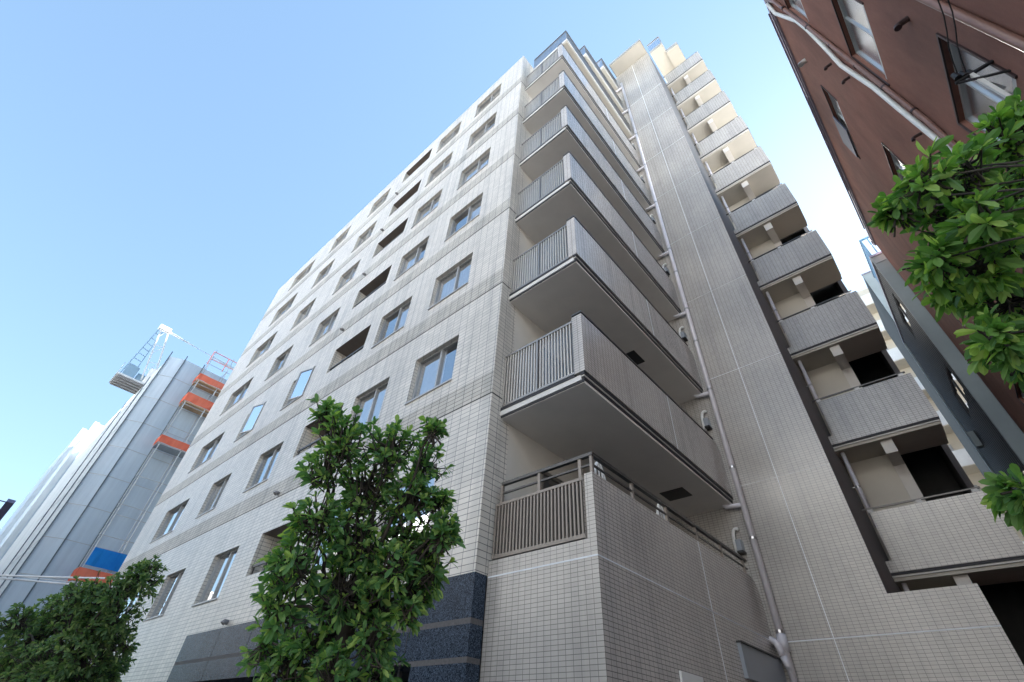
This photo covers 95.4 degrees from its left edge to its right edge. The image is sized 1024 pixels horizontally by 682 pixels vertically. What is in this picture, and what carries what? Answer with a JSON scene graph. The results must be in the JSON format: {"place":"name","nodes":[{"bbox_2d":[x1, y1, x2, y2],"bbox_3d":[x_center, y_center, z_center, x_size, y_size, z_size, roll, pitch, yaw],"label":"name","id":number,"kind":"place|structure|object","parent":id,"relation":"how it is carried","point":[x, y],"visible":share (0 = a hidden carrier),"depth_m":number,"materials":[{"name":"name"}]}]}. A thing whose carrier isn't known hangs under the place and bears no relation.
{"place":"outdoors","nodes":[
{"label":"outdoors","id":0,"kind":"place"},
{"bbox_2d":[24,577,77,582],"bbox_3d":[-23.782,8.922,18.761,22.544,0.274,0.021,14,-43,-11],"label":"overhead cable","id":1,"kind":"object","parent":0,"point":[49,579],"visible":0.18,"depth_m":19.57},
{"bbox_2d":[0,574,104,578],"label":"overhead cable","id":2,"kind":"object","parent":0,"point":[7,575],"visible":0.97,"depth_m":18.08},
{"bbox_2d":[0,0,880,529],"label":"sky","id":3,"kind":"structure","parent":0,"point":[174,164],"materials":[{"name":"blue"}]},
{"bbox_2d":[74,30,1023,681],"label":"apartment building","id":4,"kind":"structure","parent":0,"point":[552,278],"depth_m":10.56,"materials":[{"name":"tile"}]},
{"bbox_2d":[0,578,89,586],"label":"overhead cable","id":5,"kind":"object","parent":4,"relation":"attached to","point":[38,581],"visible":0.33,"depth_m":18.45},
{"bbox_2d":[119,593,138,617],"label":"window","id":6,"kind":"structure","parent":4,"relation":"in","point":[129,601],"depth_m":16.02,"materials":[{"name":"glass"}]},
{"bbox_2d":[143,568,185,620],"bbox_3d":[-10.219,7.554,13.845,1.550,1.255,0.230,-29,-51,31],"label":"window","id":7,"kind":"structure","parent":4,"relation":"in","point":[171,582],"depth_m":14.09,"materials":[{"name":"glass"}]},
{"bbox_2d":[149,498,189,543],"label":"window","id":8,"kind":"structure","parent":4,"relation":"in","point":[171,518],"depth_m":18.29,"materials":[{"name":"glass"}]},
{"bbox_2d":[188,432,223,472],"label":"window","id":9,"kind":"structure","parent":4,"relation":"in","point":[207,451],"depth_m":20.27,"materials":[{"name":"grey glass"}]},
{"bbox_2d":[195,473,231,518],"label":"window","id":10,"kind":"structure","parent":4,"relation":"in","point":[217,488],"depth_m":16.15,"materials":[{"name":"glass"}]},
{"bbox_2d":[191,545,239,606],"bbox_3d":[-7.550,6.084,12.013,1.520,1.255,0.230,-29,-51,31],"label":"window","id":11,"kind":"structure","parent":4,"relation":"in","point":[211,587],"depth_m":12.23,"materials":[{"name":"glass"}]},
{"bbox_2d":[219,377,252,415],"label":"window","id":12,"kind":"structure","parent":4,"relation":"in","point":[238,394],"depth_m":22.23,"materials":[{"name":"grey glass"}]},
{"bbox_2d":[234,402,265,441],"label":"window","id":13,"kind":"structure","parent":4,"relation":"in","point":[256,410],"depth_m":17.59,"materials":[{"name":"glass"}]},
{"bbox_2d":[246,331,277,367],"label":"window","id":14,"kind":"structure","parent":4,"relation":"in","point":[265,346],"depth_m":24.21,"materials":[{"name":"grey glass"}]},
{"bbox_2d":[242,441,283,492],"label":"window","id":15,"kind":"structure","parent":4,"relation":"in","point":[262,470],"depth_m":14.28,"materials":[{"name":"glass"}]},
{"bbox_2d":[264,344,293,380],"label":"window","id":16,"kind":"structure","parent":4,"relation":"in","point":[280,361],"depth_m":20.08,"materials":[{"name":"glass"}]},
{"bbox_2d":[268,293,297,326],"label":"window","id":17,"kind":"structure","parent":4,"relation":"in","point":[285,307],"depth_m":26.17,"materials":[{"name":"grey glass"}]},
{"bbox_2d":[279,366,314,410],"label":"window","id":18,"kind":"structure","parent":4,"relation":"in","point":[297,390],"depth_m":15.80,"materials":[{"name":"glass"}]},
{"bbox_2d":[288,260,314,290],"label":"window","id":19,"kind":"structure","parent":4,"relation":"in","point":[307,269],"depth_m":28.14,"materials":[{"name":"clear glass"}]},
{"bbox_2d":[289,298,315,330],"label":"window","id":20,"kind":"structure","parent":4,"relation":"in","point":[304,312],"depth_m":22.06,"materials":[{"name":"glass"}]},
{"bbox_2d":[311,259,334,288],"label":"window","id":21,"kind":"structure","parent":4,"relation":"in","point":[325,271],"depth_m":24.02,"materials":[{"name":"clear glass"}]},
{"bbox_2d":[308,307,339,346],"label":"window","id":22,"kind":"structure","parent":4,"relation":"in","point":[325,326],"depth_m":18.24,"materials":[{"name":"glass"}]},
{"bbox_2d":[306,503,349,568],"bbox_3d":[-3.636,3.928,9.324,1.450,1.255,0.230,-29,-51,31],"label":"window","id":23,"kind":"structure","parent":4,"relation":"in","point":[318,552],"depth_m":9.41,"materials":[{"name":"glass"}]},
{"bbox_2d":[329,226,350,252],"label":"window","id":24,"kind":"structure","parent":4,"relation":"in","point":[343,235],"depth_m":26.02,"materials":[{"name":"clear glass"}]},
{"bbox_2d":[332,259,360,294],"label":"window","id":25,"kind":"structure","parent":4,"relation":"in","point":[348,275],"depth_m":20.23,"materials":[{"name":"clear glass"}]},
{"bbox_2d":[351,221,376,252],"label":"window","id":26,"kind":"structure","parent":4,"relation":"in","point":[364,236],"depth_m":22.18,"materials":[{"name":"glass"}]},
{"bbox_2d":[348,377,389,428],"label":"window","id":27,"kind":"structure","parent":4,"relation":"in","point":[371,400],"depth_m":11.58,"materials":[{"name":"glass"}]},
{"bbox_2d":[367,188,390,216],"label":"window","id":28,"kind":"structure","parent":4,"relation":"in","point":[382,199],"depth_m":24.16,"materials":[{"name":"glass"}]},
{"bbox_2d":[371,295,412,348],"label":"window","id":29,"kind":"structure","parent":4,"relation":"in","point":[393,321],"depth_m":13.53,"materials":[{"name":"glass"}]},
{"bbox_2d":[375,463,436,546],"bbox_3d":[-1.805,2.910,8.075,1.450,1.330,0.230,-29,-51,31],"label":"window","id":30,"kind":"structure","parent":4,"relation":"in","point":[432,480],"depth_m":8.18,"materials":[{"name":"glass"}]},
{"bbox_2d":[393,235,429,280],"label":"window","id":31,"kind":"structure","parent":4,"relation":"in","point":[416,254],"depth_m":15.52,"materials":[{"name":"clear glass"}]},
{"bbox_2d":[411,188,442,228],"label":"window","id":32,"kind":"structure","parent":4,"relation":"in","point":[431,204],"depth_m":17.49,"materials":[{"name":"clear glass"}]},
{"bbox_2d":[404,335,458,404],"bbox_3d":[-1.658,0.661,10.091,1.450,1.255,0.230,-29,-51,31],"label":"window","id":33,"kind":"structure","parent":4,"relation":"in","point":[433,370],"depth_m":10.28,"materials":[{"name":"glass"}]},
{"bbox_2d":[425,152,452,186],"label":"window","id":34,"kind":"structure","parent":4,"relation":"in","point":[445,163],"depth_m":19.46,"materials":[{"name":"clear glass"}]},
{"bbox_2d":[436,121,461,152],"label":"window","id":35,"kind":"structure","parent":4,"relation":"in","point":[455,130],"depth_m":21.42,"materials":[{"name":"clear glass"}]},
{"bbox_2d":[427,252,472,309],"bbox_3d":[-1.518,-1.508,12.035,1.450,1.255,0.230,-29,-51,31],"label":"window","id":36,"kind":"structure","parent":4,"relation":"in","point":[456,277],"depth_m":12.26,"materials":[{"name":"clear glass"}]},
{"bbox_2d":[444,192,482,241],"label":"window","id":37,"kind":"structure","parent":4,"relation":"in","point":[471,210],"depth_m":14.24,"materials":[{"name":"glass"}]},
{"bbox_2d":[457,147,490,189],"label":"window","id":38,"kind":"structure","parent":4,"relation":"in","point":[476,166],"depth_m":16.21,"materials":[{"name":"glass"}]},
{"bbox_2d":[466,111,496,149],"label":"window","id":39,"kind":"structure","parent":4,"relation":"in","point":[487,125],"depth_m":18.18,"materials":[{"name":"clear glass"}]},
{"bbox_2d":[474,83,501,117],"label":"window","id":40,"kind":"structure","parent":4,"relation":"in","point":[495,92],"depth_m":20.15,"materials":[{"name":"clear glass"}]},
{"bbox_2d":[542,472,564,493],"bbox_3d":[1.153,3.909,8.615,0.750,2.530,3.500,-29,-51,31],"label":"balcony door","id":41,"kind":"structure","parent":4,"relation":"in","point":[544,484],"depth_m":8.50,"materials":[{"name":"black glass"}]},
{"bbox_2d":[547,350,570,381],"bbox_3d":[1.554,1.633,10.346,0.050,2.030,2.900,-29,-51,31],"label":"balcony door","id":42,"kind":"structure","parent":4,"relation":"in","point":[547,350],"depth_m":10.42,"materials":[{"name":"grey glass"}]},
{"bbox_2d":[594,461,605,479],"bbox_3d":[1.076,2.277,6.401,0.412,1.249,0.440,-29,-51,31],"label":"garden chair","id":43,"kind":"object","parent":4,"relation":"on","point":[600,467],"visible":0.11,"depth_m":6.63,"materials":[{"name":"white plastic"}]},
{"bbox_2d":[656,504,664,518],"bbox_3d":[2.262,3.223,7.370,0.412,1.249,0.440,-29,-51,31],"label":"garden chair","id":44,"kind":"object","parent":4,"relation":"on","point":[659,507],"visible":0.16,"depth_m":7.61,"materials":[{"name":"white plastic"}]},
{"bbox_2d":[857,288,1023,543],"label":"white apartment building","id":45,"kind":"structure","parent":0,"point":[966,461],"depth_m":32.67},
{"bbox_2d":[859,236,1023,534],"bbox_3d":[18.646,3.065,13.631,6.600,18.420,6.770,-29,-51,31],"label":"grey building","id":46,"kind":"structure","parent":0,"point":[993,432],"depth_m":16.63,"materials":[{"name":"metal"}]},
{"bbox_2d":[894,295,913,334],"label":"window","id":47,"kind":"structure","parent":46,"relation":"in","point":[902,310],"depth_m":18.92,"materials":[{"name":"black glass"}]},
{"bbox_2d":[946,366,970,415],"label":"window","id":48,"kind":"structure","parent":46,"relation":"in","point":[958,390],"depth_m":16.51,"materials":[{"name":"black glass"}]},
{"label":"ground","id":49,"kind":"structure","parent":0,"visible":0},
{"bbox_2d":[0,350,235,648],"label":"scaffolded building","id":50,"kind":"structure","parent":49,"relation":"on","point":[92,514],"depth_m":28.85,"materials":[{"name":"grey paint"}]},
{"bbox_2d":[109,324,233,393],"bbox_3d":[-26.812,4.596,39.914,2.000,7.800,11.450,-29,-51,31],"label":"tower crane","id":51,"kind":"object","parent":50,"relation":"on","point":[125,380],"visible":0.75,"depth_m":36.79,"materials":[{"name":"grey metal"}]},
{"bbox_2d":[764,0,1023,432],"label":"brown building","id":52,"kind":"structure","parent":49,"relation":"on","point":[882,91],"depth_m":8.53,"materials":[{"name":"brick"}]},
{"bbox_2d":[784,0,810,25],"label":"window","id":53,"kind":"structure","parent":52,"relation":"in","point":[797,5],"depth_m":11.00,"materials":[{"name":"grey glass"}]},
{"bbox_2d":[820,85,859,158],"bbox_3d":[9.133,-6.057,12.792,0.200,1.020,2.120,-30,-52,32],"label":"window","id":54,"kind":"structure","parent":52,"relation":"in","point":[834,101],"depth_m":12.88,"materials":[{"name":"silver metal"}]},
{"bbox_2d":[830,0,889,85],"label":"window","id":55,"kind":"structure","parent":52,"relation":"in","point":[854,14],"depth_m":8.33,"materials":[{"name":"grey glass"}]},
{"bbox_2d":[881,142,905,182],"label":"window","id":56,"kind":"structure","parent":52,"relation":"in","point":[898,164],"depth_m":10.44,"materials":[{"name":"grey glass"}]},
{"bbox_2d":[935,32,1018,148],"bbox_3d":[5.714,-2.887,5.574,0.147,1.450,1.470,-30,-52,32],"label":"window","id":57,"kind":"structure","parent":52,"relation":"in","point":[976,99],"depth_m":5.74,"materials":[{"name":"grey glass"}]},
{"bbox_2d":[951,60,1020,101],"bbox_3d":[5.099,-2.612,4.925,0.381,0.854,0.365,-21,-47,25],"label":"service bracket","id":58,"kind":"object","parent":52,"relation":"attached to","point":[960,77],"visible":0.84,"depth_m":4.99,"materials":[{"name":"white metal"}]},
{"bbox_2d":[937,0,957,72],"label":"service cable","id":59,"kind":"object","parent":58,"relation":"attached to","point":[947,35],"visible":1,"depth_m":4.92,"materials":[{"name":"black rubber"}]},
{"bbox_2d":[947,0,966,71],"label":"service cable","id":60,"kind":"object","parent":58,"relation":"attached to","point":[956,35],"visible":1,"depth_m":4.92,"materials":[{"name":"black rubber"}]},
{"bbox_2d":[1014,384,1023,405],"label":"window","id":61,"kind":"structure","parent":52,"relation":"in","point":[1022,393],"depth_m":11.16,"materials":[{"name":"black metal"}]},
{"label":"pavement","id":62,"kind":"structure","parent":0,"visible":0},
{"bbox_2d":[0,499,15,520],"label":"street lamp","id":63,"kind":"object","parent":62,"relation":"on","point":[6,506],"visible":1,"depth_m":15.95,"materials":[{"name":"grey metal"}]},
{"bbox_2d":[0,428,86,542],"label":"distant building","id":64,"kind":"structure","parent":62,"relation":"on","point":[13,519],"depth_m":50.09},
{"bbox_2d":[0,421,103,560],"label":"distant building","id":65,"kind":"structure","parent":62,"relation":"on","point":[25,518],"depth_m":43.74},
{"bbox_2d":[0,554,169,681],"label":"street tree","id":66,"kind":"object","parent":62,"relation":"on","point":[88,633],"visible":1,"depth_m":8.54,"materials":[{"name":"green plant"}]},
{"bbox_2d":[236,393,465,681],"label":"street tree","id":67,"kind":"object","parent":62,"relation":"on","point":[343,607],"visible":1,"depth_m":3.41,"materials":[{"name":"green plant"}]},
{"bbox_2d":[866,87,1023,535],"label":"street tree","id":68,"kind":"object","parent":62,"relation":"on","point":[973,210],"visible":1,"depth_m":2.05,"materials":[{"name":"green plant"}]}
]}

